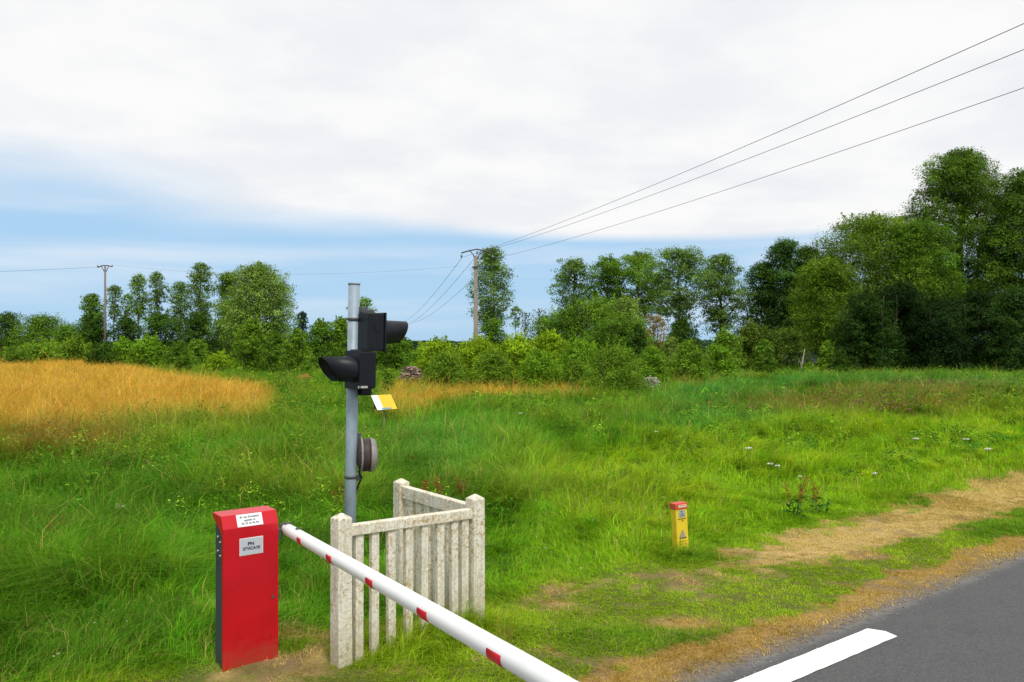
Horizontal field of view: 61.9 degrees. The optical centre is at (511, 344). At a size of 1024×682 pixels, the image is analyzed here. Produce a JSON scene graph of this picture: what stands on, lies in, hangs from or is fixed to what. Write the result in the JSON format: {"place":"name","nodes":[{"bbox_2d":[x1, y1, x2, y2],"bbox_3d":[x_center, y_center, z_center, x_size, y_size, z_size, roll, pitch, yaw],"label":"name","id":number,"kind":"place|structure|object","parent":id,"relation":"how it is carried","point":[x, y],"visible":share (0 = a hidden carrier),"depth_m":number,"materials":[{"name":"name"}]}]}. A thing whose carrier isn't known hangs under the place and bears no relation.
{"place":"outdoors","nodes":[
{"label":"outdoors","id":0,"kind":"place"},
{"bbox_2d":[0,350,1023,681],"bbox_3d":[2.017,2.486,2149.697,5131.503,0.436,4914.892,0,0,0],"label":"ground","id":1,"kind":"structure","parent":0,"point":[256,672],"depth_m":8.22,"materials":[{"name":"green plant"}]},
{"bbox_2d":[0,310,24,353],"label":"round tree","id":2,"kind":"object","parent":1,"relation":"on","point":[5,320],"visible":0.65,"depth_m":134.21,"materials":[{"name":"green plant"}]},
{"bbox_2d":[0,345,38,364],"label":"shrub","id":3,"kind":"object","parent":1,"relation":"on","point":[11,353],"visible":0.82,"depth_m":87.59,"materials":[{"name":"green plant"}]},
{"bbox_2d":[1,312,74,349],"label":"round tree","id":4,"kind":"object","parent":1,"relation":"on","point":[37,327],"visible":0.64,"depth_m":128.51,"materials":[{"name":"green plant"}]},
{"bbox_2d":[16,336,68,362],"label":"shrub","id":5,"kind":"object","parent":1,"relation":"on","point":[35,349],"visible":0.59,"depth_m":99.19,"materials":[{"name":"green plant"}]},
{"bbox_2d":[47,323,82,350],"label":"tree","id":6,"kind":"object","parent":1,"relation":"on","point":[63,332],"visible":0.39,"depth_m":124.06,"materials":[{"name":"green plant"}]},
{"bbox_2d":[48,334,96,362],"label":"shrub","id":7,"kind":"object","parent":1,"relation":"on","point":[74,348],"visible":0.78,"depth_m":97.21,"materials":[{"name":"green plant"}]},
{"bbox_2d":[70,293,109,342],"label":"bushy tree","id":8,"kind":"object","parent":1,"relation":"on","point":[93,304],"visible":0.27,"depth_m":111.33,"materials":[{"name":"green plant"}]},
{"bbox_2d":[67,308,116,356],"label":"shrub","id":9,"kind":"object","parent":1,"relation":"on","point":[92,330],"visible":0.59,"depth_m":107.16,"materials":[{"name":"green plant"}]},
{"bbox_2d":[84,340,121,365],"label":"shrub","id":10,"kind":"object","parent":1,"relation":"on","point":[103,350],"visible":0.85,"depth_m":83.43,"materials":[{"name":"green plant"}]},
{"bbox_2d":[97,265,112,342],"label":"utility pole","id":11,"kind":"object","parent":1,"relation":"on","point":[104,270],"visible":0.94,"depth_m":102.90,"materials":[{"name":"brown"}]},
{"bbox_2d":[103,284,124,344],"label":"slim tree","id":12,"kind":"object","parent":1,"relation":"on","point":[114,305],"visible":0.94,"depth_m":111.83,"materials":[{"name":"green plant"}]},
{"bbox_2d":[106,310,142,359],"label":"shrub","id":13,"kind":"object","parent":1,"relation":"on","point":[127,326],"visible":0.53,"depth_m":105.40,"materials":[{"name":"green plant"}]},
{"bbox_2d":[111,334,140,365],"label":"shrub","id":14,"kind":"object","parent":1,"relation":"on","point":[124,344],"visible":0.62,"depth_m":85.37,"materials":[{"name":"green plant"}]},
{"bbox_2d":[125,273,148,332],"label":"slim tree","id":15,"kind":"object","parent":1,"relation":"on","point":[137,284],"visible":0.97,"depth_m":109.73,"materials":[{"name":"green plant"}]},
{"bbox_2d":[126,330,170,367],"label":"shrub","id":16,"kind":"object","parent":1,"relation":"on","point":[145,345],"visible":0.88,"depth_m":77.51,"materials":[{"name":"green plant"}]},
{"bbox_2d":[143,270,168,325],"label":"slim tree","id":17,"kind":"object","parent":1,"relation":"on","point":[155,278],"visible":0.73,"depth_m":109.66,"materials":[{"name":"green plant"}]},
{"bbox_2d":[135,308,182,360],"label":"shrub","id":18,"kind":"object","parent":1,"relation":"on","point":[159,322],"visible":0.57,"depth_m":103.33,"materials":[{"name":"green plant"}]},
{"bbox_2d":[158,340,196,368],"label":"shrub","id":19,"kind":"object","parent":1,"relation":"on","point":[181,348],"visible":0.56,"depth_m":75.40,"materials":[{"name":"green plant"}]},
{"bbox_2d":[164,281,194,337],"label":"slim tree","id":20,"kind":"object","parent":1,"relation":"on","point":[177,311],"visible":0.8,"depth_m":107.59,"materials":[{"name":"green plant"}]},
{"bbox_2d":[172,355,192,371],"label":"shrub","id":21,"kind":"object","parent":1,"relation":"on","point":[181,362],"visible":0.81,"depth_m":65.75,"materials":[{"name":"green plant"}]},
{"bbox_2d":[167,311,216,358],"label":"shrub","id":22,"kind":"object","parent":1,"relation":"on","point":[193,328],"visible":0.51,"depth_m":101.19,"materials":[{"name":"green plant"}]},
{"bbox_2d":[187,339,211,367],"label":"shrub","id":23,"kind":"object","parent":1,"relation":"on","point":[198,347],"visible":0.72,"depth_m":79.70,"materials":[{"name":"green plant"}]},
{"bbox_2d":[184,261,215,361],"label":"slim tree","id":24,"kind":"object","parent":1,"relation":"on","point":[200,305],"visible":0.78,"depth_m":105.68,"materials":[{"name":"green plant"}]},
{"bbox_2d":[200,349,237,374],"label":"shrub","id":25,"kind":"object","parent":1,"relation":"on","point":[217,360],"visible":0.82,"depth_m":63.69,"materials":[{"name":"green plant"}]},
{"bbox_2d":[204,271,241,349],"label":"bushy tree","id":26,"kind":"object","parent":1,"relation":"on","point":[222,289],"visible":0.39,"depth_m":99.18,"materials":[{"name":"green plant"}]},
{"bbox_2d":[208,319,240,360],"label":"shrub","id":27,"kind":"object","parent":1,"relation":"on","point":[216,342],"visible":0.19,"depth_m":97.11,"materials":[{"name":"green plant"}]},
{"bbox_2d":[229,315,268,372],"bbox_3d":[-18.895,0.230,61.940,2.945,4.820,3.104,0,0,-45],"label":"leafy bush","id":28,"kind":"object","parent":1,"relation":"on","point":[252,326],"visible":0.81,"depth_m":61.62,"materials":[{"name":"green plant"}]},
{"bbox_2d":[211,260,302,361],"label":"round tree","id":29,"kind":"object","parent":1,"relation":"on","point":[253,282],"visible":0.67,"depth_m":90.29,"materials":[{"name":"green plant"}]},
{"bbox_2d":[257,330,289,376],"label":"leafy bush","id":30,"kind":"object","parent":1,"relation":"on","point":[273,343],"visible":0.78,"depth_m":59.56,"materials":[{"name":"green plant"}]},
{"bbox_2d":[276,326,314,375],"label":"leafy bush","id":31,"kind":"object","parent":1,"relation":"on","point":[292,354],"visible":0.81,"depth_m":57.72,"materials":[{"name":"green plant"}]},
{"bbox_2d":[296,310,310,349],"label":"conifer tree","id":32,"kind":"object","parent":1,"relation":"on","point":[302,326],"visible":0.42,"depth_m":129.79,"materials":[{"name":"green plant"}]},
{"bbox_2d":[294,317,340,369],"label":"leafy bush","id":33,"kind":"object","parent":1,"relation":"on","point":[319,330],"visible":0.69,"depth_m":71.45,"materials":[{"name":"green plant"}]},
{"bbox_2d":[325,315,347,356],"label":"leafy bush","id":34,"kind":"object","parent":1,"relation":"on","point":[340,325],"visible":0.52,"depth_m":73.55,"materials":[{"name":"green plant"}]},
{"bbox_2d":[318,282,407,633],"bbox_3d":[-1.327,1.056,7.401,0.832,3.190,0.383,1,0,-39],"label":"crossing signal","id":35,"kind":"object","parent":1,"relation":"on","point":[354,368],"visible":0.96,"depth_m":7.37,"materials":[{"name":"metal"}]},
{"bbox_2d":[371,394,396,427],"bbox_3d":[-3.309,1.955,22.069,0.294,1.290,0.640,0,0,44],"label":"notice board","id":36,"kind":"object","parent":1,"relation":"on","point":[383,402],"visible":0.97,"depth_m":22.05,"materials":[{"name":"yellow metal"}]},
{"bbox_2d":[378,367,394,394],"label":"bush","id":37,"kind":"object","parent":1,"relation":"on","point":[388,373],"visible":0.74,"depth_m":35.91,"materials":[{"name":"green plant"}]},
{"bbox_2d":[376,337,411,371],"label":"leafy bush","id":38,"kind":"object","parent":1,"relation":"on","point":[395,355],"visible":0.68,"depth_m":65.32,"materials":[{"name":"green plant"}]},
{"bbox_2d":[213,505,578,681],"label":"level crossing barrier","id":39,"kind":"object","parent":1,"relation":"on","point":[247,539],"visible":1,"depth_m":6.57,"materials":[{"name":"red metal"}]},
{"bbox_2d":[330,478,484,667],"bbox_3d":[-1.215,2.007,7.565,1.535,1.385,1.321,0,0,-43],"label":"concrete fence","id":40,"kind":"object","parent":1,"relation":"on","point":[435,546],"visible":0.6,"depth_m":7.19,"materials":[{"name":"white concrete"}]},
{"bbox_2d":[397,365,424,382],"bbox_3d":[-5.452,1.842,45.988,1.705,1.406,1.190,0,0,0],"label":"log heap","id":41,"kind":"object","parent":1,"relation":"on","point":[410,371],"visible":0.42,"depth_m":45.85,"materials":[{"name":"wood"}]},
{"bbox_2d":[408,335,459,378],"bbox_3d":[-4.263,1.012,47.931,3.457,3.084,3.343,0,0,0],"label":"scrub bush","id":42,"kind":"object","parent":1,"relation":"on","point":[435,344],"visible":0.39,"depth_m":47.61,"materials":[{"name":"green plant"}]},
{"bbox_2d":[421,345,471,388],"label":"scrub bush","id":43,"kind":"object","parent":1,"relation":"on","point":[442,363],"visible":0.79,"depth_m":40.67,"materials":[{"name":"green plant"}]},
{"bbox_2d":[407,339,534,351],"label":"distant wood","id":44,"kind":"object","parent":1,"relation":"on","point":[415,344],"visible":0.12,"depth_m":256.82,"materials":[{"name":"green plant"}]},
{"bbox_2d":[453,333,497,382],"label":"scrub bush","id":45,"kind":"object","parent":1,"relation":"on","point":[473,349],"visible":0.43,"depth_m":45.53,"materials":[{"name":"green plant"}]},
{"bbox_2d":[460,249,493,362],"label":"utility pole","id":46,"kind":"object","parent":1,"relation":"on","point":[475,267],"visible":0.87,"depth_m":89.75,"materials":[{"name":"concrete"}]},
{"bbox_2d":[462,23,1023,257],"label":"power wire","id":47,"kind":"object","parent":46,"relation":"attached to","point":[797,123],"visible":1,"depth_m":33.95,"materials":[{"name":"grey metal"}]},
{"bbox_2d":[477,49,1023,253],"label":"power wire","id":48,"kind":"object","parent":46,"relation":"attached to","point":[799,138],"visible":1,"depth_m":36.64,"materials":[{"name":"grey metal"}]},
{"bbox_2d":[495,88,1022,258],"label":"power wire","id":49,"kind":"object","parent":46,"relation":"attached to","point":[801,164],"visible":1,"depth_m":39.42,"materials":[{"name":"grey metal"}]},
{"bbox_2d":[465,244,517,331],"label":"poplar tree","id":50,"kind":"object","parent":1,"relation":"on","point":[493,269],"visible":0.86,"depth_m":97.44,"materials":[{"name":"green plant"}]},
{"bbox_2d":[466,348,519,389],"bbox_3d":[-0.999,1.381,41.003,2.841,2.484,2.756,0,0,0],"label":"scrub bush","id":51,"kind":"object","parent":1,"relation":"on","point":[493,365],"visible":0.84,"depth_m":40.50,"materials":[{"name":"green plant"}]},
{"bbox_2d":[478,318,509,354],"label":"bushy tree","id":52,"kind":"object","parent":1,"relation":"on","point":[494,326],"visible":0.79,"depth_m":91.42,"materials":[{"name":"green plant"}]},
{"bbox_2d":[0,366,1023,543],"bbox_3d":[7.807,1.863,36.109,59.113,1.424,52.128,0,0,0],"label":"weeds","id":53,"kind":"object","parent":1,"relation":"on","point":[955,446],"visible":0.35,"depth_m":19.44,"materials":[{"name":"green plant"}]},
{"bbox_2d":[508,306,523,332],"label":"slim tree","id":54,"kind":"object","parent":1,"relation":"on","point":[515,309],"visible":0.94,"depth_m":95.86,"materials":[{"name":"green plant"}]},
{"bbox_2d":[496,328,537,381],"bbox_3d":[0.246,0.834,47.940,3.508,3.530,3.625,0,0,0],"label":"scrub bush","id":55,"kind":"object","parent":1,"relation":"on","point":[515,350],"visible":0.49,"depth_m":47.60,"materials":[{"name":"green plant"}]},
{"bbox_2d":[517,312,533,343],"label":"bare tree","id":56,"kind":"object","parent":1,"relation":"on","point":[526,324],"visible":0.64,"depth_m":87.96,"materials":[{"name":"grey plant"}]},
{"bbox_2d":[511,346,564,390],"bbox_3d":[1.371,1.346,40.959,2.843,2.532,2.859,0,0,0],"label":"scrub bush","id":57,"kind":"object","parent":1,"relation":"on","point":[538,367],"visible":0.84,"depth_m":40.50,"materials":[{"name":"green plant"}]},
{"bbox_2d":[527,313,552,348],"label":"bushy tree","id":58,"kind":"object","parent":1,"relation":"on","point":[538,326],"visible":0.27,"depth_m":75.64,"materials":[{"name":"green plant"}]},
{"bbox_2d":[528,328,569,375],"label":"scrub bush","id":59,"kind":"object","parent":1,"relation":"on","point":[552,341],"visible":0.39,"depth_m":47.60,"materials":[{"name":"green plant"}]},
{"bbox_2d":[532,304,592,358],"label":"willow scrub","id":60,"kind":"object","parent":1,"relation":"on","point":[562,322],"visible":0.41,"depth_m":71.06,"materials":[{"name":"green plant"}]},
{"bbox_2d":[544,256,601,315],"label":"airy tree","id":61,"kind":"object","parent":1,"relation":"on","point":[575,267],"visible":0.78,"depth_m":101.31,"materials":[{"name":"green plant"}]},
{"bbox_2d":[553,356,593,391],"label":"scrub bush","id":62,"kind":"object","parent":1,"relation":"on","point":[570,372],"visible":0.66,"depth_m":39.69,"materials":[{"name":"green plant"}]},
{"bbox_2d":[555,336,604,382],"bbox_3d":[3.651,1.039,44.977,3.375,3.075,3.338,0,0,0],"label":"scrub bush","id":63,"kind":"object","parent":1,"relation":"on","point":[580,349],"visible":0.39,"depth_m":44.73,"materials":[{"name":"green plant"}]},
{"bbox_2d":[564,290,627,362],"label":"willow scrub","id":64,"kind":"object","parent":1,"relation":"on","point":[593,311],"visible":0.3,"depth_m":71.16,"materials":[{"name":"green plant"}]},
{"bbox_2d":[579,253,630,309],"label":"airy tree","id":65,"kind":"object","parent":1,"relation":"on","point":[610,268],"visible":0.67,"depth_m":99.27,"materials":[{"name":"green plant"}]},
{"bbox_2d":[576,340,652,393],"bbox_3d":[4.549,1.268,38.052,3.401,2.919,3.323,0,0,0],"label":"scrub bush","id":66,"kind":"object","parent":1,"relation":"on","point":[617,363],"visible":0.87,"depth_m":37.56,"materials":[{"name":"green plant"}]},
{"bbox_2d":[580,309,662,363],"bbox_3d":[7.768,0.001,61.950,6.531,5.352,6.745,0,0,-34],"label":"willow scrub","id":67,"kind":"object","parent":1,"relation":"on","point":[617,329],"visible":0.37,"depth_m":61.35,"materials":[{"name":"green plant"}]},
{"bbox_2d":[600,291,656,343],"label":"willow scrub","id":68,"kind":"object","parent":1,"relation":"on","point":[627,305],"visible":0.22,"depth_m":73.27,"materials":[{"name":"green plant"}]},
{"bbox_2d":[626,323,651,369],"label":"willow scrub","id":69,"kind":"object","parent":1,"relation":"on","point":[637,336],"visible":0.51,"depth_m":57.70,"materials":[{"name":"green plant"}]},
{"bbox_2d":[604,248,674,319],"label":"airy tree","id":70,"kind":"object","parent":1,"relation":"on","point":[636,261],"visible":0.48,"depth_m":100.88,"materials":[{"name":"green plant"}]},
{"bbox_2d":[633,344,675,384],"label":"scrub bush","id":71,"kind":"object","parent":1,"relation":"on","point":[654,354],"visible":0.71,"depth_m":42.70,"materials":[{"name":"green plant"}]},
{"bbox_2d":[645,313,669,348],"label":"dead shrub","id":72,"kind":"object","parent":1,"relation":"on","point":[654,326],"visible":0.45,"depth_m":63.91,"materials":[{"name":"brown plant"}]},
{"bbox_2d":[657,334,687,374],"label":"scrub bush","id":73,"kind":"object","parent":1,"relation":"on","point":[670,345],"visible":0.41,"depth_m":51.76,"materials":[{"name":"green plant"}]},
{"bbox_2d":[670,501,688,551],"bbox_3d":[2.019,2.264,10.248,0.178,0.732,0.123,-3,0,-24],"label":"marker post","id":74,"kind":"object","parent":1,"relation":"on","point":[679,523],"visible":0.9,"depth_m":10.20,"materials":[{"name":"yellow plastic"}]},
{"bbox_2d":[638,244,723,321],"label":"airy tree","id":75,"kind":"object","parent":1,"relation":"on","point":[678,302],"visible":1,"depth_m":91.19,"materials":[{"name":"green plant"}]},
{"bbox_2d":[664,316,705,364],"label":"willow scrub","id":76,"kind":"object","parent":1,"relation":"on","point":[681,331],"visible":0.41,"depth_m":83.33,"materials":[{"name":"green plant"}]},
{"bbox_2d":[667,338,712,384],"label":"scrub bush","id":77,"kind":"object","parent":1,"relation":"on","point":[689,351],"visible":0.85,"depth_m":44.66,"materials":[{"name":"green plant"}]},
{"bbox_2d":[702,343,736,379],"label":"grove bush","id":78,"kind":"object","parent":1,"relation":"on","point":[723,364],"visible":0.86,"depth_m":49.71,"materials":[{"name":"green plant"}]},
{"bbox_2d":[698,252,751,341],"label":"airy tree","id":79,"kind":"object","parent":1,"relation":"on","point":[719,314],"visible":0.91,"depth_m":93.38,"materials":[{"name":"green plant"}]},
{"bbox_2d":[705,324,747,372],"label":"grove bush","id":80,"kind":"object","parent":1,"relation":"on","point":[724,337],"visible":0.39,"depth_m":63.58,"materials":[{"name":"green plant"}]},
{"bbox_2d":[729,316,785,371],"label":"grove bush","id":81,"kind":"object","parent":1,"relation":"on","point":[751,332],"visible":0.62,"depth_m":69.34,"materials":[{"name":"green plant"}]},
{"bbox_2d":[747,339,778,374],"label":"grove bush","id":82,"kind":"object","parent":1,"relation":"on","point":[764,355],"visible":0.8,"depth_m":59.71,"materials":[{"name":"green plant"}]},
{"bbox_2d":[736,259,790,350],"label":"dark poplar","id":83,"kind":"object","parent":1,"relation":"on","point":[753,279],"visible":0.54,"depth_m":95.22,"materials":[{"name":"green plant"}]},
{"bbox_2d":[752,237,807,347],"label":"dark poplar","id":84,"kind":"object","parent":1,"relation":"on","point":[783,255],"visible":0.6,"depth_m":93.97,"materials":[{"name":"green plant"}]},
{"bbox_2d":[754,320,816,370],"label":"grove bush","id":85,"kind":"object","parent":1,"relation":"on","point":[784,340],"visible":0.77,"depth_m":67.06,"materials":[{"name":"green plant"}]},
{"bbox_2d":[783,474,810,517],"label":"dock plant","id":86,"kind":"object","parent":1,"relation":"on","point":[799,503],"visible":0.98,"depth_m":12.14,"materials":[{"name":"green plant"}]},
{"bbox_2d":[778,243,827,350],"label":"dark poplar","id":87,"kind":"object","parent":1,"relation":"on","point":[803,258],"visible":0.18,"depth_m":93.33,"materials":[{"name":"green plant"}]},
{"bbox_2d":[802,482,830,512],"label":"dock plant","id":88,"kind":"object","parent":1,"relation":"on","point":[815,501],"visible":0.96,"depth_m":12.50,"materials":[{"name":"green plant"}]},
{"bbox_2d":[814,339,835,370],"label":"grove bush","id":89,"kind":"object","parent":1,"relation":"on","point":[826,353],"visible":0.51,"depth_m":65.70,"materials":[{"name":"green plant"}]},
{"bbox_2d":[781,254,870,355],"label":"spreading tree","id":90,"kind":"object","parent":1,"relation":"on","point":[828,272],"visible":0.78,"depth_m":71.38,"materials":[{"name":"green plant"}]},
{"bbox_2d":[826,349,851,372],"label":"grove bush","id":91,"kind":"object","parent":1,"relation":"on","point":[839,360],"visible":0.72,"depth_m":61.73,"materials":[{"name":"green plant"}]},
{"bbox_2d":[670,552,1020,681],"bbox_3d":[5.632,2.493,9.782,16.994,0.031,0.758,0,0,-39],"label":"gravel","id":92,"kind":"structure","parent":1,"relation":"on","point":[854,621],"depth_m":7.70,"materials":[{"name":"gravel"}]},
{"bbox_2d":[708,374,1015,411],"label":"pink wildflowers","id":93,"kind":"object","parent":1,"relation":"on","point":[877,395],"visible":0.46,"depth_m":32.71,"materials":[{"name":"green plant"}]},
{"bbox_2d":[824,285,909,371],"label":"undergrowth","id":94,"kind":"object","parent":1,"relation":"on","point":[867,308],"visible":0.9,"depth_m":65.13,"materials":[{"name":"green plant"}]},
{"bbox_2d":[797,210,961,348],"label":"spreading tree","id":95,"kind":"object","parent":1,"relation":"on","point":[871,228],"visible":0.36,"depth_m":73.72,"materials":[{"name":"green plant"}]},
{"bbox_2d":[859,273,946,371],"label":"undergrowth","id":96,"kind":"object","parent":1,"relation":"on","point":[903,297],"visible":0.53,"depth_m":66.98,"materials":[{"name":"green plant"}]},
{"bbox_2d":[877,214,969,331],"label":"leaning tree","id":97,"kind":"object","parent":1,"relation":"on","point":[918,228],"visible":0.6,"depth_m":72.40,"materials":[{"name":"green plant"}]},
{"bbox_2d":[899,286,983,373],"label":"undergrowth","id":98,"kind":"object","parent":1,"relation":"on","point":[946,331],"visible":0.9,"depth_m":64.78,"materials":[{"name":"green plant"}]},
{"bbox_2d":[892,146,1023,310],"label":"tall tree","id":99,"kind":"object","parent":1,"relation":"on","point":[957,172],"visible":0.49,"depth_m":75.59,"materials":[{"name":"green plant"}]},
{"bbox_2d":[940,287,1015,370],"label":"undergrowth","id":100,"kind":"object","parent":1,"relation":"on","point":[978,303],"visible":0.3,"depth_m":66.97,"materials":[{"name":"green plant"}]},
{"bbox_2d":[970,283,1023,372],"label":"undergrowth","id":101,"kind":"object","parent":1,"relation":"on","point":[1011,332],"visible":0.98,"depth_m":63.47,"materials":[{"name":"green plant"}]},
{"bbox_2d":[970,166,1023,323],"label":"tall tree","id":102,"kind":"object","parent":1,"relation":"on","point":[1017,197],"visible":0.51,"depth_m":75.11,"materials":[{"name":"green plant"}]},
{"bbox_2d":[0,0,1023,341],"label":"sky","id":103,"kind":"structure","parent":0,"point":[315,140],"materials":[{"name":"white"}]},
{"bbox_2d":[700,556,1023,681],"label":"road","id":104,"kind":"structure","parent":0,"point":[971,630],"depth_m":7.14,"materials":[{"name":"grey asphalt"}]},
{"bbox_2d":[735,628,896,681],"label":"road marking","id":105,"kind":"object","parent":104,"relation":"on","point":[803,665],"visible":1,"depth_m":6.78,"materials":[{"name":"paint"}]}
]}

